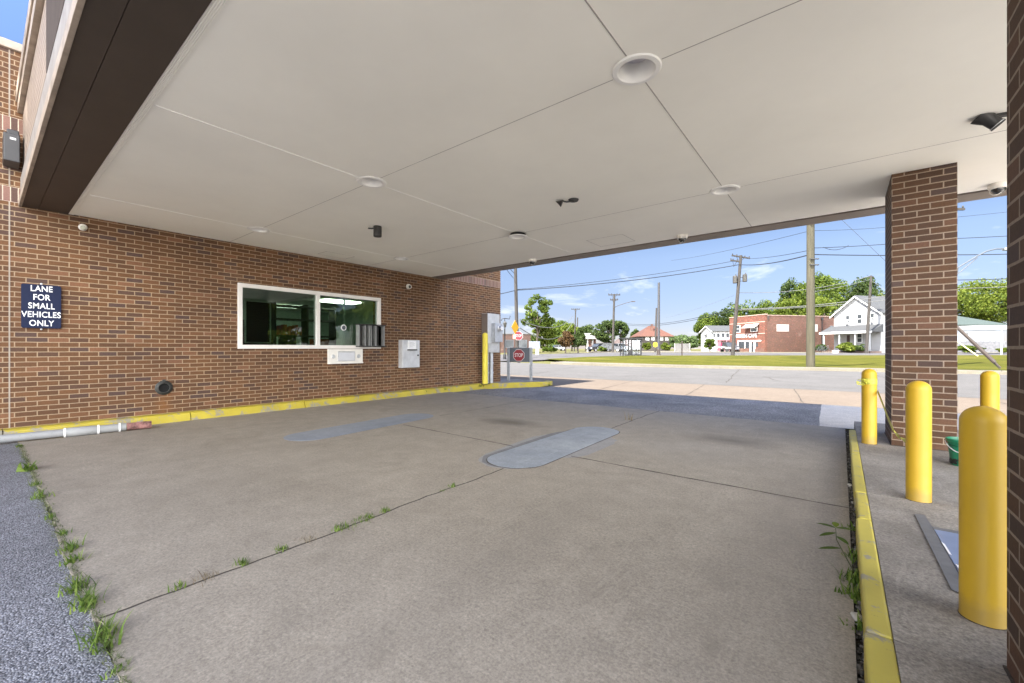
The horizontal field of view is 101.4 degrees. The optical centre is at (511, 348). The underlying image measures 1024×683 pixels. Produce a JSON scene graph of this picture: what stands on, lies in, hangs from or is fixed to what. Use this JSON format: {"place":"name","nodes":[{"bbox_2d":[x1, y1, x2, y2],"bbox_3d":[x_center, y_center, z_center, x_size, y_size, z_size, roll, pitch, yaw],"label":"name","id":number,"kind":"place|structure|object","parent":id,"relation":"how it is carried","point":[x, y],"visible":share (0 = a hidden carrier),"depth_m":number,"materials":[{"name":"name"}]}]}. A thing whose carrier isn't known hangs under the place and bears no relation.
{"place":"outdoors","nodes":[
{"label":"outdoors","id":0,"kind":"place"},
{"bbox_2d":[0,441,118,682],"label":"parking lot","id":1,"kind":"structure","parent":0,"point":[37,641],"depth_m":1.99,"materials":[{"name":"gravel"}]},
{"bbox_2d":[12,460,40,471],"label":"weed tuft","id":2,"kind":"object","parent":1,"relation":"on","point":[26,468],"visible":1,"depth_m":4.11,"materials":[{"name":"green plant"}]},
{"bbox_2d":[67,607,132,651],"bbox_3d":[-1.702,1.154,1.731,0.186,0.102,0.208,0,0,-28],"label":"weed tuft","id":3,"kind":"object","parent":1,"relation":"on","point":[98,634],"visible":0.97,"depth_m":1.73,"materials":[{"name":"green plant"}]},
{"bbox_2d":[82,623,126,657],"bbox_3d":[-1.633,1.165,1.670,0.142,0.080,0.140,0,0,38],"label":"weed tuft","id":4,"kind":"object","parent":1,"relation":"on","point":[95,649],"visible":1,"depth_m":1.68,"materials":[{"name":"green plant"}]},
{"bbox_2d":[244,300,270,344],"bbox_3d":[-6.366,-0.100,10.500,0.060,2.180,0.600,0,0,38],"label":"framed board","id":5,"kind":"object","parent":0,"point":[257,321],"visible":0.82,"depth_m":10.48,"materials":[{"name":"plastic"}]},
{"bbox_2d":[243,329,273,344],"bbox_3d":[-6.724,0.250,10.870,0.400,1.500,1.100,0,0,27],"label":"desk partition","id":6,"kind":"object","parent":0,"point":[272,337],"visible":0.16,"depth_m":11.05,"materials":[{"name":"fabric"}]},
{"bbox_2d":[278,335,295,344],"bbox_3d":[-4.892,-0.060,9.102,0.160,0.460,0.520,0,0,9],"label":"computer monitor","id":7,"kind":"object","parent":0,"point":[286,339],"visible":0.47,"depth_m":9.05,"materials":[{"name":"plastic"}]},
{"bbox_2d":[336,331,355,344],"bbox_3d":[-6.446,0.150,16.881,0.615,1.700,1.000,0,0,38],"label":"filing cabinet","id":8,"kind":"object","parent":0,"point":[350,337],"visible":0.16,"depth_m":16.52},
{"bbox_2d":[18,392,856,682],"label":"concrete slab","id":9,"kind":"structure","parent":0,"point":[542,541],"depth_m":2.58,"materials":[{"name":"concrete"}]},
{"bbox_2d":[53,533,86,555],"bbox_3d":[-2.623,1.169,2.490,0.145,0.072,0.166,0,0,-38],"label":"weed tuft","id":10,"kind":"object","parent":9,"relation":"on","point":[69,546],"visible":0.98,"depth_m":2.50,"materials":[{"name":"green plant"}]},
{"bbox_2d":[59,548,89,566],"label":"weed tuft","id":11,"kind":"object","parent":9,"relation":"on","point":[72,560],"visible":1,"depth_m":2.36,"materials":[{"name":"green plant"}]},
{"bbox_2d":[0,421,151,442],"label":"fallen downpipe","id":12,"kind":"object","parent":9,"relation":"on","point":[76,431],"visible":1,"depth_m":5.70,"materials":[{"name":"metal"}]},
{"bbox_2d":[55,571,97,597],"bbox_3d":[-2.168,1.164,2.078,0.184,0.082,0.185,0,0,38],"label":"weed tuft","id":13,"kind":"object","parent":9,"relation":"on","point":[75,584],"visible":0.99,"depth_m":2.08,"materials":[{"name":"green plant"}]},
{"bbox_2d":[59,582,110,614],"bbox_3d":[-2.017,1.161,1.962,0.151,0.088,0.175,0,0,9],"label":"weed tuft","id":14,"kind":"object","parent":9,"relation":"on","point":[82,600],"visible":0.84,"depth_m":1.96,"materials":[{"name":"green plant"}]},
{"bbox_2d":[68,595,104,612],"bbox_3d":[-1.952,1.177,1.933,0.096,0.056,0.108,0,0,15],"label":"weed tuft","id":15,"kind":"object","parent":9,"relation":"on","point":[88,604],"visible":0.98,"depth_m":1.94,"materials":[{"name":"green plant"}]},
{"bbox_2d":[818,522,853,570],"bbox_3d":[1.840,1.115,2.392,0.175,0.195,0.180,0,0,38],"label":"weed","id":16,"kind":"object","parent":9,"relation":"on","point":[836,524],"visible":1,"depth_m":2.40,"materials":[{"name":"green plant"}]},
{"bbox_2d":[0,0,1006,348],"label":"sky","id":17,"kind":"structure","parent":0,"point":[682,293],"materials":[{"name":"blue"}]},
{"bbox_2d":[483,378,551,388],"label":"island","id":18,"kind":"structure","parent":0,"point":[512,383],"depth_m":13.32,"materials":[{"name":"concrete"}]},
{"bbox_2d":[482,333,488,383],"bbox_3d":[-0.819,0.300,12.750,0.260,1.560,0.260,0,0,38],"label":"tall bollard","id":19,"kind":"object","parent":18,"relation":"on","point":[484,358],"visible":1,"depth_m":12.68,"materials":[{"name":"metal"}]},
{"bbox_2d":[507,347,532,380],"bbox_3d":[0.254,0.524,13.950,0.891,1.115,0.060,0,0,22],"label":"lane stop sign","id":20,"kind":"object","parent":18,"relation":"on","point":[518,355],"visible":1,"depth_m":13.91,"materials":[{"name":"metal"}]},
{"bbox_2d":[42,349,1006,660],"bbox_3d":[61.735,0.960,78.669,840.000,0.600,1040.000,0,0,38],"label":"ground","id":21,"kind":"structure","parent":0,"point":[568,351],"depth_m":68.60,"materials":[{"name":"plant"}]},
{"bbox_2d":[0,383,483,434],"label":"wall kerb","id":22,"kind":"structure","parent":21,"relation":"on","point":[161,418],"depth_m":7.62,"materials":[{"name":"concrete"}]},
{"bbox_2d":[0,36,500,434],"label":"bank building","id":23,"kind":"structure","parent":21,"relation":"on","point":[145,311],"depth_m":7.10,"materials":[{"name":"brown brick"}]},
{"bbox_2d":[2,128,19,169],"bbox_3d":[-6.574,-2.625,5.502,0.362,0.430,0.140,0,0,38],"label":"wall light","id":24,"kind":"object","parent":23,"relation":"attached to","point":[11,148],"visible":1,"depth_m":5.41,"materials":[{"name":"metal"}]},
{"bbox_2d":[21,283,60,329],"bbox_3d":[-6.530,-0.582,5.818,0.042,0.654,0.370,0,0,38],"label":"wall sign","id":25,"kind":"object","parent":23,"relation":"attached to","point":[41,306],"visible":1,"depth_m":5.80,"materials":[{"name":"metal"}]},
{"bbox_2d":[155,379,172,394],"bbox_3d":[-5.739,0.635,6.900,0.150,0.250,0.230,0,0,38],"label":"wall vent","id":26,"kind":"object","parent":23,"relation":"attached to","point":[164,387],"depth_m":6.87,"materials":[{"name":"metal"}]},
{"bbox_2d":[271,302,335,344],"bbox_3d":[-6.495,-0.175,13.105,0.400,2.350,1.890,0,0,38],"label":"shelf unit","id":27,"kind":"object","parent":23,"relation":"on","point":[302,331],"visible":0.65,"depth_m":12.99,"materials":[{"name":"plastic"}]},
{"bbox_2d":[237,283,385,348],"bbox_3d":[-4.171,-0.708,8.997,0.511,1.425,3.095,0,0,38],"label":"window","id":28,"kind":"structure","parent":23,"relation":"in","point":[368,336],"depth_m":8.93,"materials":[{"name":"white metal"}]},
{"bbox_2d":[327,349,362,363],"bbox_3d":[-3.714,0.176,9.380,0.075,0.324,0.820,0,0,38],"label":"deposit drawer","id":29,"kind":"object","parent":23,"relation":"attached to","point":[341,356],"visible":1,"depth_m":9.32,"materials":[{"name":"beige metal"}]},
{"bbox_2d":[399,340,419,367],"bbox_3d":[-2.597,0.138,10.682,0.225,0.705,0.550,0,0,38],"label":"wall cabinet","id":30,"kind":"object","parent":23,"relation":"attached to","point":[409,353],"depth_m":10.58,"materials":[{"name":"metal"}]},
{"bbox_2d":[403,340,419,367],"bbox_3d":[-2.547,0.137,10.643,0.039,0.680,0.524,0,0,38],"label":"door","id":31,"kind":"structure","parent":30,"relation":"in","point":[411,358],"depth_m":10.62,"materials":[{"name":"metal"}]},
{"bbox_2d":[482,313,502,382],"bbox_3d":[-0.559,0.000,13.037,0.523,2.160,0.578,0,0,38],"label":"electric meter","id":32,"kind":"object","parent":23,"relation":"attached to","point":[492,326],"visible":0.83,"depth_m":12.96,"materials":[{"name":"beige metal"}]},
{"bbox_2d":[16,0,1006,278],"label":"drive through canopy","id":33,"kind":"object","parent":23,"relation":"attached to","point":[472,134],"visible":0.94,"depth_m":3.58,"materials":[{"name":"paint"}]},
{"bbox_2d":[247,226,270,232],"bbox_3d":[-4.122,-1.989,6.832,0.336,0.122,0.336,0,0,38],"label":"recessed light","id":34,"kind":"object","parent":33,"relation":"on","point":[259,229],"visible":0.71,"depth_m":6.89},
{"bbox_2d":[356,176,386,187],"bbox_3d":[-1.636,-1.989,4.881,0.336,0.122,0.336,0,0,38],"label":"recessed light","id":35,"kind":"object","parent":33,"relation":"on","point":[371,181],"visible":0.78,"depth_m":4.95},
{"bbox_2d":[368,225,381,237],"bbox_3d":[-2.171,-1.857,6.673,0.207,0.165,0.128,0,0,22],"label":"ceiling camera","id":36,"kind":"object","parent":33,"relation":"attached to","point":[377,231],"visible":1,"depth_m":6.61,"materials":[{"name":"plastic"}]},
{"bbox_2d":[508,232,527,239],"bbox_3d":[0.099,-1.939,7.091,0.336,0.122,0.336,0,0,38],"label":"recessed light","id":37,"kind":"object","parent":33,"relation":"attached to","point":[517,235],"visible":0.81,"depth_m":7.10,"materials":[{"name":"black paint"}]},
{"bbox_2d":[612,53,661,85],"bbox_3d":[0.866,-1.989,2.918,0.336,0.122,0.336,0,0,38],"label":"recessed light","id":38,"kind":"object","parent":33,"relation":"on","point":[635,69],"visible":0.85,"depth_m":2.98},
{"bbox_2d":[710,185,739,194],"bbox_3d":[2.601,-1.989,5.128,0.336,0.122,0.336,0,0,38],"label":"recessed light","id":39,"kind":"object","parent":33,"relation":"on","point":[724,189],"visible":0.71,"depth_m":5.19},
{"bbox_2d":[970,112,1006,130],"bbox_3d":[4.053,-1.910,3.481,0.366,0.202,0.153,0,0,18],"label":"bracket camera","id":40,"kind":"object","parent":33,"relation":"attached to","point":[991,121],"visible":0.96,"depth_m":3.46,"materials":[{"name":"plastic"}]},
{"bbox_2d":[987,181,1006,195],"bbox_3d":[5.729,-1.874,4.936,0.176,0.133,0.176,0,0,38],"label":"dome camera","id":41,"kind":"object","parent":33,"relation":"attached to","point":[997,188],"visible":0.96,"depth_m":4.90,"materials":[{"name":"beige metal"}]},
{"bbox_2d":[500,334,530,352],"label":"brick shop","id":42,"kind":"structure","parent":21,"relation":"on","point":[523,341],"depth_m":62.00,"materials":[{"name":"red brick"}]},
{"bbox_2d":[514,268,518,347],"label":"utility pole","id":43,"kind":"object","parent":21,"relation":"on","point":[516,303],"visible":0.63,"depth_m":40.86,"materials":[{"name":"grey wood"}]},
{"bbox_2d":[529,341,539,354],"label":"signboard","id":44,"kind":"object","parent":21,"relation":"on","point":[534,344],"visible":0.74,"depth_m":47.92},
{"bbox_2d":[521,294,555,340],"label":"tall tree","id":45,"kind":"object","parent":21,"relation":"on","point":[535,318],"visible":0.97,"depth_m":68.75,"materials":[{"name":"green plant"}]},
{"bbox_2d":[531,325,557,351],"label":"broadleaf tree","id":46,"kind":"object","parent":21,"relation":"on","point":[547,333],"visible":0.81,"depth_m":72.04,"materials":[{"name":"green plant"}]},
{"bbox_2d":[549,320,576,350],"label":"broadleaf tree","id":47,"kind":"object","parent":21,"relation":"on","point":[556,328],"visible":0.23,"depth_m":118.40,"materials":[{"name":"green plant"}]},
{"bbox_2d":[557,331,574,352],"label":"plum tree","id":48,"kind":"object","parent":21,"relation":"on","point":[565,339],"visible":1,"depth_m":59.41,"materials":[{"name":"red plant"}]},
{"bbox_2d":[559,323,579,350],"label":"broadleaf tree","id":49,"kind":"object","parent":21,"relation":"on","point":[566,327],"visible":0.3,"depth_m":95.84,"materials":[{"name":"green plant"}]},
{"bbox_2d":[572,332,585,352],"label":"plum tree","id":50,"kind":"object","parent":21,"relation":"on","point":[579,339],"visible":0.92,"depth_m":59.78,"materials":[{"name":"green plant"}]},
{"bbox_2d":[576,324,594,350],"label":"broadleaf tree","id":51,"kind":"object","parent":21,"relation":"on","point":[586,328],"visible":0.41,"depth_m":91.50,"materials":[{"name":"green plant"}]},
{"bbox_2d":[584,333,595,351],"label":"pier canopy","id":52,"kind":"object","parent":21,"relation":"on","point":[589,337],"visible":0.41,"depth_m":76.40,"materials":[{"name":"brick"}]},
{"bbox_2d":[589,319,619,351],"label":"broadleaf tree","id":53,"kind":"object","parent":21,"relation":"on","point":[601,335],"visible":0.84,"depth_m":71.13,"materials":[{"name":"green plant"}]},
{"bbox_2d":[608,293,634,352],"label":"utility pole","id":54,"kind":"object","parent":21,"relation":"on","point":[613,299],"visible":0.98,"depth_m":59.88,"materials":[{"name":"brown wood"}]},
{"bbox_2d":[617,321,629,341],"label":"broadleaf tree","id":55,"kind":"object","parent":21,"relation":"on","point":[623,327],"visible":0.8,"depth_m":73.20,"materials":[{"name":"green plant"}]},
{"bbox_2d":[619,338,642,355],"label":"bus shelter","id":56,"kind":"object","parent":21,"relation":"on","point":[631,351],"visible":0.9,"depth_m":45.00,"materials":[{"name":"black paint"}]},
{"bbox_2d":[631,324,673,350],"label":"tiled house","id":57,"kind":"structure","parent":21,"relation":"on","point":[646,334],"depth_m":108.00,"materials":[{"name":"ceramic"}]},
{"bbox_2d":[656,282,660,354],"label":"steel pole","id":58,"kind":"object","parent":21,"relation":"on","point":[658,332],"visible":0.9,"depth_m":47.88,"materials":[{"name":"grey metal"}]},
{"bbox_2d":[682,337,697,349],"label":"broadleaf tree","id":59,"kind":"object","parent":21,"relation":"on","point":[692,341],"visible":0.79,"depth_m":149.02,"materials":[{"name":"green plant"}]},
{"bbox_2d":[693,312,720,344],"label":"broadleaf tree","id":60,"kind":"object","parent":21,"relation":"on","point":[703,322],"visible":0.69,"depth_m":116.69,"materials":[{"name":"green plant"}]},
{"bbox_2d":[699,326,729,350],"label":"white house","id":61,"kind":"structure","parent":21,"relation":"on","point":[719,335],"depth_m":98.70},
{"bbox_2d":[712,302,739,325],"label":"broadleaf tree","id":62,"kind":"object","parent":21,"relation":"on","point":[724,320],"visible":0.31,"depth_m":120.62,"materials":[{"name":"green plant"}]},
{"bbox_2d":[728,299,764,318],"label":"broadleaf tree","id":63,"kind":"object","parent":21,"relation":"on","point":[743,309],"visible":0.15,"depth_m":111.75,"materials":[{"name":"green plant"}]},
{"bbox_2d":[749,299,777,314],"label":"broadleaf tree","id":64,"kind":"object","parent":21,"relation":"on","point":[766,303],"visible":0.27,"depth_m":106.95,"materials":[{"name":"green plant"}]},
{"bbox_2d":[550,362,1006,374],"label":"kerb","id":65,"kind":"structure","parent":21,"relation":"on","point":[774,368],"depth_m":24.74,"materials":[{"name":"concrete"}]},
{"bbox_2d":[729,314,833,351],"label":"brick store","id":66,"kind":"structure","parent":21,"relation":"on","point":[769,333],"depth_m":67.45,"materials":[{"name":"red"}]},
{"bbox_2d":[773,295,803,314],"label":"broadleaf tree","id":67,"kind":"object","parent":21,"relation":"on","point":[791,303],"visible":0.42,"depth_m":99.17,"materials":[{"name":"green plant"}]},
{"bbox_2d":[779,277,804,309],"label":"tree","id":68,"kind":"object","parent":21,"relation":"on","point":[788,285],"visible":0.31,"depth_m":115.73,"materials":[{"name":"green plant"}]},
{"bbox_2d":[799,296,841,315],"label":"broadleaf tree","id":69,"kind":"object","parent":21,"relation":"on","point":[822,308],"visible":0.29,"depth_m":95.99,"materials":[{"name":"green plant"}]},
{"bbox_2d":[790,271,851,314],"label":"tree","id":70,"kind":"object","parent":21,"relation":"on","point":[821,280],"visible":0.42,"depth_m":108.78,"materials":[{"name":"green plant"}]},
{"bbox_2d":[819,295,884,352],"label":"white house","id":71,"kind":"structure","parent":21,"relation":"on","point":[850,321],"depth_m":57.58,"materials":[{"name":"wood"}]},
{"bbox_2d":[844,275,882,299],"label":"broadleaf tree","id":72,"kind":"object","parent":21,"relation":"on","point":[861,288],"visible":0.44,"depth_m":109.05,"materials":[{"name":"green plant"}]},
{"bbox_2d":[865,275,873,352],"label":"utility pole","id":73,"kind":"object","parent":21,"relation":"on","point":[868,322],"visible":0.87,"depth_m":53.88,"materials":[{"name":"grey wood"}]},
{"bbox_2d":[849,430,900,682],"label":"lane kerb","id":74,"kind":"structure","parent":21,"relation":"on","point":[880,663],"depth_m":1.83,"materials":[{"name":"concrete"}]},
{"bbox_2d":[957,316,1006,341],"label":"garage","id":75,"kind":"structure","parent":21,"relation":"on","point":[988,336],"depth_m":64.00,"materials":[{"name":"white"}]},
{"bbox_2d":[957,325,1006,353],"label":"flat canopy","id":76,"kind":"object","parent":21,"relation":"on","point":[984,328],"visible":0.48,"depth_m":50.08,"materials":[{"name":"white metal"}]},
{"bbox_2d":[957,278,1006,323],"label":"tree","id":77,"kind":"object","parent":21,"relation":"on","point":[984,305],"visible":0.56,"depth_m":71.85,"materials":[{"name":"green plant"}]},
{"bbox_2d":[957,341,1006,351],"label":"fence","id":78,"kind":"object","parent":21,"relation":"on","point":[991,346],"visible":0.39,"depth_m":58.50,"materials":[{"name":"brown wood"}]},
{"bbox_2d":[457,387,820,425],"bbox_3d":[2.641,1.207,10.169,8.400,0.001,3.140,0,0,38],"label":"asphalt strip","id":79,"kind":"object","parent":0,"point":[794,413],"visible":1,"depth_m":9.19,"materials":[{"name":"asphalt"}]},
{"bbox_2d":[592,351,729,351],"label":"gravel yard","id":80,"kind":"structure","parent":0,"point":[673,351],"depth_m":77.39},
{"bbox_2d":[597,343,624,351],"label":"parked car","id":81,"kind":"object","parent":80,"relation":"on","point":[608,346],"visible":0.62,"depth_m":70.45,"materials":[{"name":"metal"}]},
{"bbox_2d":[674,343,689,351],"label":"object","id":82,"kind":"object","parent":80,"relation":"on","point":[677,347],"visible":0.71,"depth_m":64.00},
{"bbox_2d":[500,362,1006,399],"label":"road","id":83,"kind":"structure","parent":0,"point":[968,385],"depth_m":18.16,"materials":[{"name":"asphalt"}]},
{"bbox_2d":[500,374,1006,415],"bbox_3d":[19.910,1.186,1.074,90.000,0.047,3.874,0,0,38],"label":"driveway apron","id":84,"kind":"object","parent":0,"point":[838,398],"visible":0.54,"depth_m":11.79,"materials":[{"name":"concrete"}]},
{"bbox_2d":[500,353,1006,360],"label":"side street","id":85,"kind":"structure","parent":0,"point":[546,356],"depth_m":49.43,"materials":[{"name":"asphalt"}]},
{"bbox_2d":[957,345,986,352],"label":"shrub","id":86,"kind":"object","parent":85,"relation":"on","point":[969,347],"visible":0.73,"depth_m":54.47,"materials":[{"name":"green plant"}]},
{"bbox_2d":[551,355,1006,369],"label":"median grass","id":87,"kind":"structure","parent":0,"point":[973,362],"depth_m":33.71,"materials":[{"name":"plant"}]},
{"bbox_2d":[730,253,749,354],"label":"utility pole","id":88,"kind":"object","parent":87,"relation":"on","point":[736,279],"visible":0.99,"depth_m":44.87,"materials":[{"name":"brown wood"}]},
{"bbox_2d":[518,261,731,289],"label":"overhead wire","id":89,"kind":"object","parent":88,"relation":"attached to","point":[622,278],"visible":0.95,"depth_m":43.00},
{"bbox_2d":[521,264,738,289],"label":"overhead wire","id":90,"kind":"object","parent":88,"relation":"attached to","point":[628,280],"visible":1,"depth_m":42.89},
{"bbox_2d":[806,224,818,366],"bbox_3d":[17.693,-4.601,24.745,0.496,12.002,0.560,0,0,-5],"label":"utility pole","id":91,"kind":"object","parent":87,"relation":"on","point":[810,297],"visible":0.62,"depth_m":24.63,"materials":[{"name":"brown wood"}]},
{"bbox_2d":[842,220,1000,367],"bbox_3d":[20.290,-4.017,22.078,0.170,10.707,7.580,0,0,-45],"label":"guy wire","id":92,"kind":"object","parent":91,"relation":"attached to","point":[978,347],"visible":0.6,"depth_m":20.06,"materials":[{"name":"grey metal"}]},
{"bbox_2d":[957,205,1006,274],"bbox_3d":[29.552,-4.113,27.013,5.851,11.025,0.390,0,0,0],"label":"street light","id":93,"kind":"object","parent":87,"relation":"on","point":[962,209],"visible":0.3,"depth_m":26.97,"materials":[{"name":"grey metal"}]},
{"bbox_2d":[560,361,1006,371],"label":"pavement","id":94,"kind":"structure","parent":0,"point":[762,366],"depth_m":25.29,"materials":[{"name":"concrete"}]},
{"bbox_2d":[676,352,1006,352],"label":"pavement","id":95,"kind":"structure","parent":0,"point":[801,352],"depth_m":56.55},
{"bbox_2d":[835,342,856,351],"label":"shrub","id":96,"kind":"object","parent":95,"relation":"on","point":[847,346],"visible":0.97,"depth_m":55.99,"materials":[{"name":"green plant"}]},
{"bbox_2d":[845,431,864,682],"bbox_3d":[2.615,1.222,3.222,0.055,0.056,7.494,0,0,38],"label":"gravel","id":97,"kind":"structure","parent":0,"point":[859,656],"depth_m":2.38,"materials":[{"name":"gravel"}]},
{"bbox_2d":[834,565,859,588],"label":"seam weed","id":98,"kind":"object","parent":97,"relation":"on","point":[854,577],"visible":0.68,"depth_m":2.15,"materials":[{"name":"green plant"}]},
{"bbox_2d":[834,579,860,605],"bbox_3d":[1.644,1.176,2.019,0.130,0.079,0.159,0,0,9],"label":"seam weed","id":99,"kind":"object","parent":97,"relation":"on","point":[856,595],"visible":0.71,"depth_m":2.04,"materials":[{"name":"green plant"}]},
{"bbox_2d":[840,609,862,631],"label":"seam weed","id":100,"kind":"object","parent":97,"relation":"on","point":[859,625],"visible":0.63,"depth_m":1.81,"materials":[{"name":"green plant"}]},
{"bbox_2d":[819,404,959,429],"bbox_3d":[29.418,1.203,-10.844,60.325,0.001,3.141,0,0,38],"label":"pale pad","id":101,"kind":"object","parent":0,"point":[846,417],"visible":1,"depth_m":7.41,"materials":[{"name":"concrete"}]},
{"bbox_2d":[854,421,1010,682],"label":"walkway","id":102,"kind":"structure","parent":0,"point":[937,637],"depth_m":1.99,"materials":[{"name":"concrete"}]},
{"bbox_2d":[861,369,876,444],"bbox_3d":[4.064,0.670,4.770,0.142,0.880,0.142,0,0,14],"label":"bollard","id":103,"kind":"object","parent":102,"relation":"on","point":[868,413],"visible":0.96,"depth_m":4.72,"materials":[{"name":"metal"}]},
{"bbox_2d":[856,378,904,441],"bbox_3d":[3.515,0.567,4.003,0.195,0.457,2.029,0,0,34],"label":"caution tape","id":104,"kind":"object","parent":103,"relation":"attached to","point":[864,381],"visible":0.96,"depth_m":4.70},
{"bbox_2d":[905,381,932,503],"bbox_3d":[2.900,0.670,2.990,0.142,0.880,0.142,0,0,-19],"label":"bollard","id":105,"kind":"object","parent":102,"relation":"on","point":[918,441],"visible":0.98,"depth_m":2.94,"materials":[{"name":"metal"}]},
{"bbox_2d":[884,162,956,451],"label":"brick column","id":106,"kind":"structure","parent":102,"relation":"on","point":[920,274],"depth_m":4.52,"materials":[{"name":"brick"}]},
{"bbox_2d":[945,437,958,465],"bbox_3d":[4.159,0.956,3.859,0.250,0.244,0.244,0,0,38],"label":"plastic bucket","id":107,"kind":"object","parent":102,"relation":"on","point":[952,443],"visible":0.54,"depth_m":3.86,"materials":[{"name":"green plastic"}]},
{"bbox_2d":[958,406,1006,630],"bbox_3d":[1.884,0.670,1.675,0.142,0.880,0.142,0,0,38],"label":"bollard","id":108,"kind":"object","parent":102,"relation":"on","point":[983,516],"visible":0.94,"depth_m":1.63,"materials":[{"name":"metal"}]},
{"bbox_2d":[980,371,999,410],"bbox_3d":[4.935,0.670,4.330,0.142,0.880,0.142,0,0,-44],"label":"bollard","id":109,"kind":"object","parent":102,"relation":"on","point":[989,388],"visible":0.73,"depth_m":4.29,"materials":[{"name":"metal"}]},
{"bbox_2d":[1003,0,1023,682],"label":"brick pillar","id":110,"kind":"structure","parent":102,"relation":"on","point":[1014,669],"depth_m":1.34,"materials":[{"name":"brick"}]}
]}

